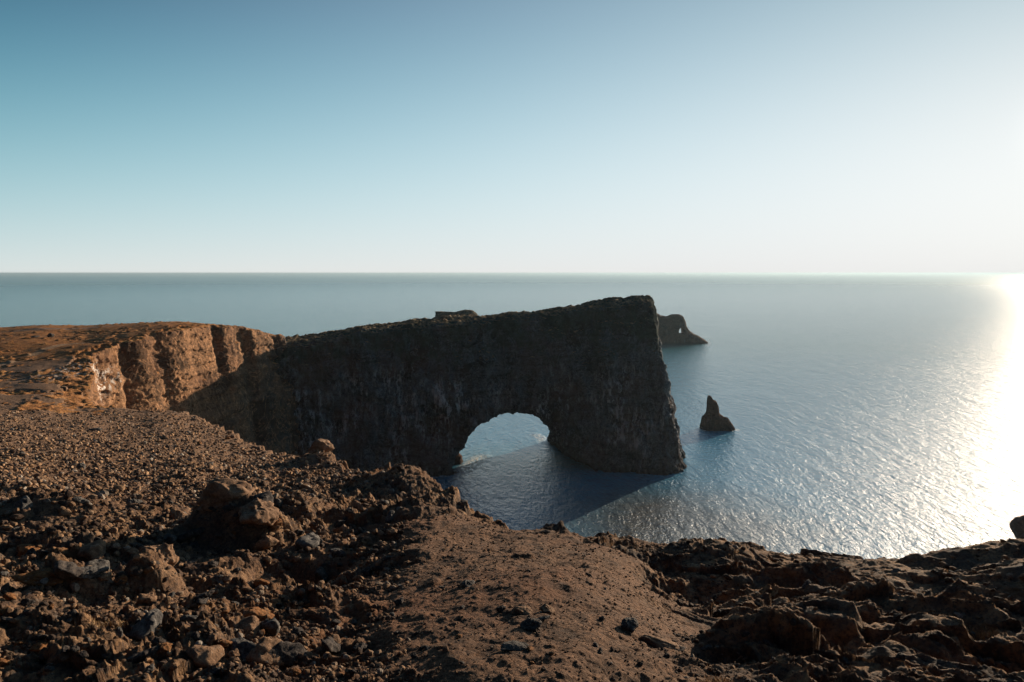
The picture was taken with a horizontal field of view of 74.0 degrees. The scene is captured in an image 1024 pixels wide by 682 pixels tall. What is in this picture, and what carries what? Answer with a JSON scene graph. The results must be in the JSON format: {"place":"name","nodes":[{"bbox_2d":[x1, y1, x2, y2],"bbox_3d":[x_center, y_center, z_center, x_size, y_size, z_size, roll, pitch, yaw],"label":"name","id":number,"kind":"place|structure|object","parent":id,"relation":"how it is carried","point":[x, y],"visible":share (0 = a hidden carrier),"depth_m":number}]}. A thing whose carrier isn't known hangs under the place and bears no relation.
{"place":"outdoors","nodes":[
{"label":"outdoors","id":0,"kind":"place"},
{"bbox_2d":[0,322,301,456],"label":"headland cliff","id":1,"kind":"structure","parent":0,"point":[227,377],"depth_m":274.11},
{"bbox_2d":[435,309,477,316],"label":"sea stack","id":2,"kind":"object","parent":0,"point":[445,313],"visible":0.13,"depth_m":594.25},
{"bbox_2d":[0,274,1023,558],"bbox_3d":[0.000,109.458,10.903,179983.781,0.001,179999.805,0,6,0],"label":"water","id":3,"kind":"structure","parent":0,"point":[872,416],"depth_m":637.65},
{"bbox_2d":[454,453,462,464],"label":"sea rock","id":4,"kind":"object","parent":3,"relation":"on","point":[458,460],"visible":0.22,"depth_m":392.29},
{"bbox_2d":[274,295,686,476],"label":"sea arch","id":5,"kind":"structure","parent":3,"relation":"on","point":[588,383],"depth_m":373.89},
{"bbox_2d":[657,313,707,343],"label":"sea stack","id":6,"kind":"object","parent":3,"relation":"on","point":[670,326],"visible":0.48,"depth_m":1054.80},
{"bbox_2d":[699,395,734,430],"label":"sea stack","id":7,"kind":"object","parent":3,"relation":"on","point":[713,419],"visible":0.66,"depth_m":474.95},
{"bbox_2d":[0,321,1023,681],"bbox_3d":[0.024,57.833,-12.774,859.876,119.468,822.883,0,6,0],"label":"ground","id":8,"kind":"structure","parent":0,"point":[832,631],"depth_m":23.62},
{"bbox_2d":[0,571,8,576],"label":"stone","id":9,"kind":"object","parent":8,"relation":"on","point":[3,573],"visible":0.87,"depth_m":28.93},
{"bbox_2d":[0,606,9,616],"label":"stone","id":10,"kind":"object","parent":8,"relation":"on","point":[2,611],"visible":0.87,"depth_m":18.47},
{"bbox_2d":[0,658,10,666],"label":"stone","id":11,"kind":"object","parent":8,"relation":"on","point":[3,662],"visible":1,"depth_m":15.67},
{"bbox_2d":[0,617,11,622],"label":"stone","id":12,"kind":"object","parent":8,"relation":"on","point":[5,619],"visible":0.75,"depth_m":17.77},
{"bbox_2d":[3,592,16,599],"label":"stone","id":13,"kind":"object","parent":8,"relation":"on","point":[8,596],"visible":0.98,"depth_m":20.24},
{"bbox_2d":[9,618,19,623],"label":"stone","id":14,"kind":"object","parent":8,"relation":"on","point":[14,620],"visible":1,"depth_m":17.71},
{"bbox_2d":[14,640,25,645],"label":"stone","id":15,"kind":"object","parent":8,"relation":"on","point":[19,643],"visible":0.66,"depth_m":16.95},
{"bbox_2d":[14,496,32,510],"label":"stone","id":16,"kind":"object","parent":8,"relation":"on","point":[25,502],"visible":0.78,"depth_m":47.01},
{"bbox_2d":[20,598,35,606],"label":"stone","id":17,"kind":"object","parent":8,"relation":"on","point":[25,602],"visible":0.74,"depth_m":20.08},
{"bbox_2d":[16,544,40,556],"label":"stone","id":18,"kind":"object","parent":8,"relation":"on","point":[22,549],"visible":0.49,"depth_m":36.00},
{"bbox_2d":[24,548,37,555],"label":"stone","id":19,"kind":"object","parent":8,"relation":"on","point":[30,551],"visible":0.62,"depth_m":34.57},
{"bbox_2d":[11,567,62,586],"bbox_3d":[-15.866,7.985,22.901,1.554,0.561,1.117,5,5,-12],"label":"boulder","id":20,"kind":"object","parent":8,"relation":"on","point":[33,578],"visible":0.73,"depth_m":22.59},
{"bbox_2d":[29,641,47,651],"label":"stone","id":21,"kind":"object","parent":8,"relation":"on","point":[37,647],"visible":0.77,"depth_m":16.74},
{"bbox_2d":[39,549,47,556],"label":"stone","id":22,"kind":"object","parent":8,"relation":"on","point":[42,553],"visible":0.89,"depth_m":32.81},
{"bbox_2d":[53,525,66,531],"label":"stone","id":23,"kind":"object","parent":8,"relation":"on","point":[61,528],"visible":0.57,"depth_m":38.37},
{"bbox_2d":[61,645,69,652],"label":"stone","id":24,"kind":"object","parent":8,"relation":"on","point":[64,648],"visible":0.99,"depth_m":15.62},
{"bbox_2d":[53,560,85,579],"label":"stone","id":25,"kind":"object","parent":8,"relation":"on","point":[63,570],"visible":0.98,"depth_m":22.66},
{"bbox_2d":[66,609,77,617],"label":"stone","id":26,"kind":"object","parent":8,"relation":"on","point":[73,612],"visible":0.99,"depth_m":18.28},
{"bbox_2d":[67,597,77,603],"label":"stone","id":27,"kind":"object","parent":8,"relation":"on","point":[72,600],"visible":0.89,"depth_m":21.52},
{"bbox_2d":[68,645,79,652],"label":"stone","id":28,"kind":"object","parent":8,"relation":"on","point":[73,649],"visible":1,"depth_m":15.49},
{"bbox_2d":[72,496,89,503],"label":"stone","id":29,"kind":"object","parent":8,"relation":"on","point":[78,499],"visible":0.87,"depth_m":48.30},
{"bbox_2d":[77,462,85,469],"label":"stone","id":30,"kind":"object","parent":8,"relation":"on","point":[81,465],"visible":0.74,"depth_m":79.68},
{"bbox_2d":[77,558,88,562],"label":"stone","id":31,"kind":"object","parent":8,"relation":"on","point":[84,560],"visible":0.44,"depth_m":32.96},
{"bbox_2d":[79,650,88,657],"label":"stone","id":32,"kind":"object","parent":8,"relation":"on","point":[83,654],"visible":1,"depth_m":15.47},
{"bbox_2d":[78,539,105,560],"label":"stone","id":33,"kind":"object","parent":8,"relation":"on","point":[91,551],"visible":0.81,"depth_m":33.03},
{"bbox_2d":[77,566,108,578],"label":"boulder","id":34,"kind":"object","parent":8,"relation":"on","point":[90,572],"visible":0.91,"depth_m":23.22},
{"bbox_2d":[84,559,109,569],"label":"stone","id":35,"kind":"object","parent":8,"relation":"on","point":[99,562],"visible":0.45,"depth_m":25.76},
{"bbox_2d":[79,604,127,633],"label":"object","id":36,"kind":"object","parent":8,"relation":"on","point":[104,625],"visible":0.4,"depth_m":18.74},
{"bbox_2d":[97,572,111,580],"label":"stone","id":37,"kind":"object","parent":8,"relation":"on","point":[109,577],"visible":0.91,"depth_m":23.45},
{"bbox_2d":[105,604,112,609],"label":"stone","id":38,"kind":"object","parent":8,"relation":"on","point":[109,606],"visible":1,"depth_m":21.32},
{"bbox_2d":[116,627,122,637],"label":"stone","id":39,"kind":"object","parent":8,"relation":"on","point":[119,630],"visible":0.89,"depth_m":18.11},
{"bbox_2d":[126,548,138,554],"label":"stone","id":40,"kind":"object","parent":8,"relation":"on","point":[134,551],"visible":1,"depth_m":33.26},
{"bbox_2d":[126,498,142,504],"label":"boulder","id":41,"kind":"object","parent":8,"relation":"on","point":[133,500],"visible":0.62,"depth_m":52.32},
{"bbox_2d":[130,542,142,546],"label":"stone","id":42,"kind":"object","parent":8,"relation":"on","point":[133,544],"visible":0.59,"depth_m":34.66},
{"bbox_2d":[126,646,159,663],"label":"stone","id":43,"kind":"object","parent":8,"relation":"on","point":[141,655],"visible":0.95,"depth_m":15.49},
{"bbox_2d":[128,608,162,641],"bbox_3d":[-10.155,7.935,18.929,0.651,0.534,1.229,-18,29,4],"label":"stone","id":44,"kind":"object","parent":8,"relation":"on","point":[147,624],"visible":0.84,"depth_m":18.72},
{"bbox_2d":[135,593,156,605],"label":"stone","id":45,"kind":"object","parent":8,"relation":"on","point":[148,598],"visible":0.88,"depth_m":21.57},
{"bbox_2d":[143,664,154,673],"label":"stone","id":46,"kind":"object","parent":8,"relation":"on","point":[150,668],"visible":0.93,"depth_m":14.59},
{"bbox_2d":[139,543,178,566],"bbox_3d":[-13.191,8.050,25.322,1.375,1.141,1.305,26,-7,42],"label":"boulder","id":47,"kind":"object","parent":8,"relation":"on","point":[166,552],"visible":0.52,"depth_m":25.29},
{"bbox_2d":[152,637,165,644],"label":"stone","id":48,"kind":"object","parent":8,"relation":"on","point":[156,640],"visible":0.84,"depth_m":16.18},
{"bbox_2d":[160,642,172,651],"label":"stone","id":49,"kind":"object","parent":8,"relation":"on","point":[166,646],"visible":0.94,"depth_m":15.78},
{"bbox_2d":[163,533,176,543],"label":"stone","id":50,"kind":"object","parent":8,"relation":"on","point":[170,538],"visible":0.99,"depth_m":35.57},
{"bbox_2d":[169,508,187,519],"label":"stone","id":51,"kind":"object","parent":8,"relation":"on","point":[174,514],"visible":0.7,"depth_m":47.44},
{"bbox_2d":[0,409,371,506],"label":"gravel","id":52,"kind":"structure","parent":8,"relation":"on","point":[24,461],"depth_m":88.62},
{"bbox_2d":[180,614,197,621],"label":"stone","id":53,"kind":"object","parent":8,"relation":"on","point":[189,618],"visible":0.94,"depth_m":19.14},
{"bbox_2d":[191,631,199,640],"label":"stone","id":54,"kind":"object","parent":8,"relation":"on","point":[195,635],"visible":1,"depth_m":16.36},
{"bbox_2d":[196,620,206,627],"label":"stone","id":55,"kind":"object","parent":8,"relation":"on","point":[199,624],"visible":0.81,"depth_m":17.09},
{"bbox_2d":[193,590,214,599],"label":"stone","id":56,"kind":"object","parent":8,"relation":"on","point":[207,594],"visible":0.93,"depth_m":21.78},
{"bbox_2d":[0,463,410,681],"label":"gravel","id":57,"kind":"structure","parent":8,"relation":"on","point":[181,562],"depth_m":29.87},
{"bbox_2d":[31,634,47,640],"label":"stone","id":58,"kind":"object","parent":57,"relation":"on","point":[39,637],"visible":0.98,"depth_m":17.03},
{"bbox_2d":[195,597,208,604],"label":"stone","id":59,"kind":"object","parent":57,"relation":"on","point":[200,601],"visible":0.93,"depth_m":21.52},
{"bbox_2d":[186,645,224,668],"bbox_3d":[-7.146,7.369,15.851,0.884,0.621,0.844,28,14,-2],"label":"stone","id":60,"kind":"object","parent":8,"relation":"on","point":[202,657],"visible":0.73,"depth_m":15.66},
{"bbox_2d":[205,633,216,645],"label":"stone","id":61,"kind":"object","parent":8,"relation":"on","point":[211,639],"visible":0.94,"depth_m":16.34},
{"bbox_2d":[208,560,217,567],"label":"stone","id":62,"kind":"object","parent":8,"relation":"on","point":[212,563],"visible":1,"depth_m":30.70},
{"bbox_2d":[210,667,219,674],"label":"stone","id":63,"kind":"object","parent":8,"relation":"on","point":[215,671],"visible":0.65,"depth_m":14.73},
{"bbox_2d":[212,574,222,579],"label":"stone","id":64,"kind":"object","parent":8,"relation":"on","point":[216,577],"visible":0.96,"depth_m":29.27},
{"bbox_2d":[216,639,232,647],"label":"stone","id":65,"kind":"object","parent":8,"relation":"on","point":[223,643],"visible":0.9,"depth_m":16.35},
{"bbox_2d":[196,478,254,510],"bbox_3d":[-16.066,8.704,38.140,3.032,2.028,2.289,4,4,-23],"label":"boulder","id":66,"kind":"object","parent":8,"relation":"on","point":[219,492],"visible":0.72,"depth_m":37.42},
{"bbox_2d":[219,575,231,582],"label":"stone","id":67,"kind":"object","parent":8,"relation":"on","point":[225,578],"visible":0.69,"depth_m":29.24},
{"bbox_2d":[227,648,239,657],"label":"stone","id":68,"kind":"object","parent":8,"relation":"on","point":[234,653],"visible":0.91,"depth_m":16.09},
{"bbox_2d":[227,637,256,659],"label":"stone","id":69,"kind":"object","parent":8,"relation":"on","point":[243,646],"visible":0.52,"depth_m":16.43},
{"bbox_2d":[233,615,259,635],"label":"stone","id":70,"kind":"object","parent":8,"relation":"on","point":[248,624],"visible":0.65,"depth_m":18.70},
{"bbox_2d":[239,607,274,620],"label":"stone","id":71,"kind":"object","parent":8,"relation":"on","point":[260,614],"visible":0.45,"depth_m":21.27},
{"bbox_2d":[238,497,279,525],"bbox_3d":[-13.576,9.204,36.468,2.063,1.346,2.718,4,4,-25],"label":"boulder","id":72,"kind":"object","parent":8,"relation":"on","point":[257,510],"visible":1,"depth_m":35.99},
{"bbox_2d":[253,578,269,586],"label":"stone","id":73,"kind":"object","parent":8,"relation":"on","point":[261,581],"visible":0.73,"depth_m":27.88},
{"bbox_2d":[252,491,273,502],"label":"stone","id":74,"kind":"object","parent":8,"relation":"on","point":[266,496],"visible":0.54,"depth_m":37.65},
{"bbox_2d":[252,535,278,551],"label":"stone","id":75,"kind":"object","parent":8,"relation":"on","point":[266,542],"visible":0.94,"depth_m":35.07},
{"bbox_2d":[246,637,284,666],"bbox_3d":[-5.758,7.391,16.054,0.912,0.469,0.721,23,30,-17],"label":"stone","id":76,"kind":"object","parent":8,"relation":"on","point":[259,653],"visible":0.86,"depth_m":15.87},
{"bbox_2d":[260,617,279,635],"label":"stone","id":77,"kind":"object","parent":8,"relation":"on","point":[271,626],"visible":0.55,"depth_m":18.86},
{"bbox_2d":[270,518,282,528],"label":"stone","id":78,"kind":"object","parent":8,"relation":"on","point":[278,522],"visible":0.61,"depth_m":36.64},
{"bbox_2d":[273,498,282,507],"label":"stone","id":79,"kind":"object","parent":8,"relation":"on","point":[277,502],"visible":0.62,"depth_m":47.15},
{"bbox_2d":[268,641,306,666],"bbox_3d":[-5.473,7.471,16.150,1.196,0.339,0.672,22,34,-22],"label":"stone","id":80,"kind":"object","parent":8,"relation":"on","point":[287,651],"visible":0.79,"depth_m":16.14},
{"bbox_2d":[282,585,298,597],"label":"stone","id":81,"kind":"object","parent":8,"relation":"on","point":[290,589],"visible":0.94,"depth_m":23.52},
{"bbox_2d":[287,668,300,676],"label":"stone","id":82,"kind":"object","parent":8,"relation":"on","point":[296,671],"visible":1,"depth_m":15.13},
{"bbox_2d":[291,627,302,635],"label":"stone","id":83,"kind":"object","parent":8,"relation":"on","point":[296,630],"visible":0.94,"depth_m":17.34},
{"bbox_2d":[294,529,304,535],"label":"stone","id":84,"kind":"object","parent":8,"relation":"on","point":[298,532],"visible":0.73,"depth_m":37.27},
{"bbox_2d":[299,639,309,646],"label":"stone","id":85,"kind":"object","parent":8,"relation":"on","point":[305,642],"visible":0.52,"depth_m":16.99},
{"bbox_2d":[295,532,319,550],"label":"stone","id":86,"kind":"object","parent":8,"relation":"on","point":[312,540],"visible":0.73,"depth_m":35.15},
{"bbox_2d":[308,439,333,453],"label":"boulder","id":87,"kind":"object","parent":8,"relation":"on","point":[321,445],"visible":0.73,"depth_m":93.27},
{"bbox_2d":[314,566,328,581],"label":"stone","id":88,"kind":"object","parent":8,"relation":"on","point":[320,573],"visible":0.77,"depth_m":32.41},
{"bbox_2d":[321,637,341,653],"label":"stone","id":89,"kind":"object","parent":8,"relation":"on","point":[329,644],"visible":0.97,"depth_m":16.82},
{"bbox_2d":[326,634,340,643],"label":"stone","id":90,"kind":"object","parent":89,"relation":"on","point":[336,638],"visible":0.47,"depth_m":17.26},
{"bbox_2d":[329,619,340,626],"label":"stone","id":91,"kind":"object","parent":8,"relation":"on","point":[334,622],"visible":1,"depth_m":19.91},
{"bbox_2d":[329,548,345,555],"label":"stone","id":92,"kind":"object","parent":8,"relation":"on","point":[340,552],"visible":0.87,"depth_m":34.02},
{"bbox_2d":[334,520,344,527],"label":"stone","id":93,"kind":"object","parent":8,"relation":"on","point":[339,523],"visible":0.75,"depth_m":40.95},
{"bbox_2d":[352,642,367,652],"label":"boulder","id":94,"kind":"object","parent":8,"relation":"on","point":[363,646],"visible":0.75,"depth_m":16.96},
{"bbox_2d":[382,653,393,663],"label":"stone","id":95,"kind":"object","parent":8,"relation":"on","point":[387,657],"visible":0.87,"depth_m":15.47},
{"bbox_2d":[383,555,392,560],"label":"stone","id":96,"kind":"object","parent":8,"relation":"on","point":[386,558],"visible":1,"depth_m":29.73},
{"bbox_2d":[385,510,394,522],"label":"stone","id":97,"kind":"object","parent":8,"relation":"on","point":[389,516],"visible":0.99,"depth_m":40.77},
{"bbox_2d":[386,527,397,535],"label":"stone","id":98,"kind":"object","parent":8,"relation":"on","point":[391,531],"visible":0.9,"depth_m":35.32},
{"bbox_2d":[394,597,403,605],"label":"stone","id":99,"kind":"object","parent":8,"relation":"on","point":[398,601],"visible":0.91,"depth_m":21.16},
{"bbox_2d":[461,580,474,587],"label":"boulder","id":100,"kind":"object","parent":8,"relation":"on","point":[466,583],"visible":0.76,"depth_m":21.41},
{"bbox_2d":[496,605,505,611],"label":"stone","id":101,"kind":"object","parent":8,"relation":"on","point":[501,608],"visible":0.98,"depth_m":18.02},
{"bbox_2d":[500,640,526,651],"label":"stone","id":102,"kind":"object","parent":8,"relation":"on","point":[512,645],"visible":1,"depth_m":15.19},
{"bbox_2d":[510,606,532,614],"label":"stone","id":103,"kind":"object","parent":8,"relation":"on","point":[522,610],"visible":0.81,"depth_m":17.70},
{"bbox_2d":[526,646,533,650],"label":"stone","id":104,"kind":"object","parent":8,"relation":"on","point":[530,648],"visible":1,"depth_m":15.12},
{"bbox_2d":[374,506,687,681],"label":"gravel","id":105,"kind":"structure","parent":8,"relation":"on","point":[560,578],"depth_m":21.56},
{"bbox_2d":[520,617,541,631],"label":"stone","id":106,"kind":"object","parent":8,"relation":"on","point":[531,624],"visible":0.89,"depth_m":16.59},
{"bbox_2d":[535,615,550,620],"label":"boulder","id":107,"kind":"object","parent":8,"relation":"on","point":[541,618],"visible":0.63,"depth_m":17.13},
{"bbox_2d":[539,603,554,613],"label":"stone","id":108,"kind":"object","parent":8,"relation":"on","point":[546,608],"visible":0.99,"depth_m":17.89},
{"bbox_2d":[621,617,638,632],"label":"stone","id":109,"kind":"object","parent":8,"relation":"on","point":[631,624],"visible":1,"depth_m":17.76},
{"bbox_2d":[639,634,679,649],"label":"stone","id":110,"kind":"object","parent":8,"relation":"on","point":[654,641],"visible":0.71,"depth_m":17.32},
{"bbox_2d":[698,672,738,681],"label":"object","id":111,"kind":"object","parent":8,"relation":"on","point":[715,678],"visible":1,"depth_m":14.63},
{"bbox_2d":[742,631,749,636],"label":"stone","id":112,"kind":"object","parent":8,"relation":"on","point":[745,634],"visible":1,"depth_m":18.29},
{"bbox_2d":[801,579,810,589],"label":"stone","id":113,"kind":"object","parent":8,"relation":"on","point":[806,582],"visible":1,"depth_m":27.04},
{"bbox_2d":[843,657,849,664],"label":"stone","id":114,"kind":"object","parent":8,"relation":"on","point":[845,660],"visible":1,"depth_m":17.34},
{"bbox_2d":[672,537,1023,681],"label":"gravel","id":115,"kind":"structure","parent":8,"relation":"on","point":[921,597],"depth_m":25.24},
{"bbox_2d":[867,602,875,609],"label":"stone","id":116,"kind":"object","parent":8,"relation":"on","point":[871,606],"visible":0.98,"depth_m":22.61},
{"bbox_2d":[891,568,900,571],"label":"stone","id":117,"kind":"object","parent":8,"relation":"on","point":[896,569],"visible":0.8,"depth_m":35.08},
{"bbox_2d":[893,613,900,621],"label":"stone","id":118,"kind":"object","parent":8,"relation":"on","point":[896,616],"visible":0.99,"depth_m":21.70},
{"bbox_2d":[895,652,905,659],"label":"stone","id":119,"kind":"object","parent":8,"relation":"on","point":[899,655],"visible":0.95,"depth_m":16.81},
{"bbox_2d":[976,655,984,662],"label":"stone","id":120,"kind":"object","parent":8,"relation":"on","point":[980,659],"visible":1,"depth_m":19.54},
{"bbox_2d":[968,626,998,639],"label":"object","id":121,"kind":"object","parent":8,"relation":"on","point":[982,634],"visible":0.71,"depth_m":20.88},
{"bbox_2d":[1009,515,1023,538],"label":"boulder","id":122,"kind":"object","parent":8,"relation":"on","point":[1016,525],"visible":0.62,"depth_m":270.58},
{"bbox_2d":[0,0,1023,273],"label":"sky","id":123,"kind":"structure","parent":0,"point":[137,136]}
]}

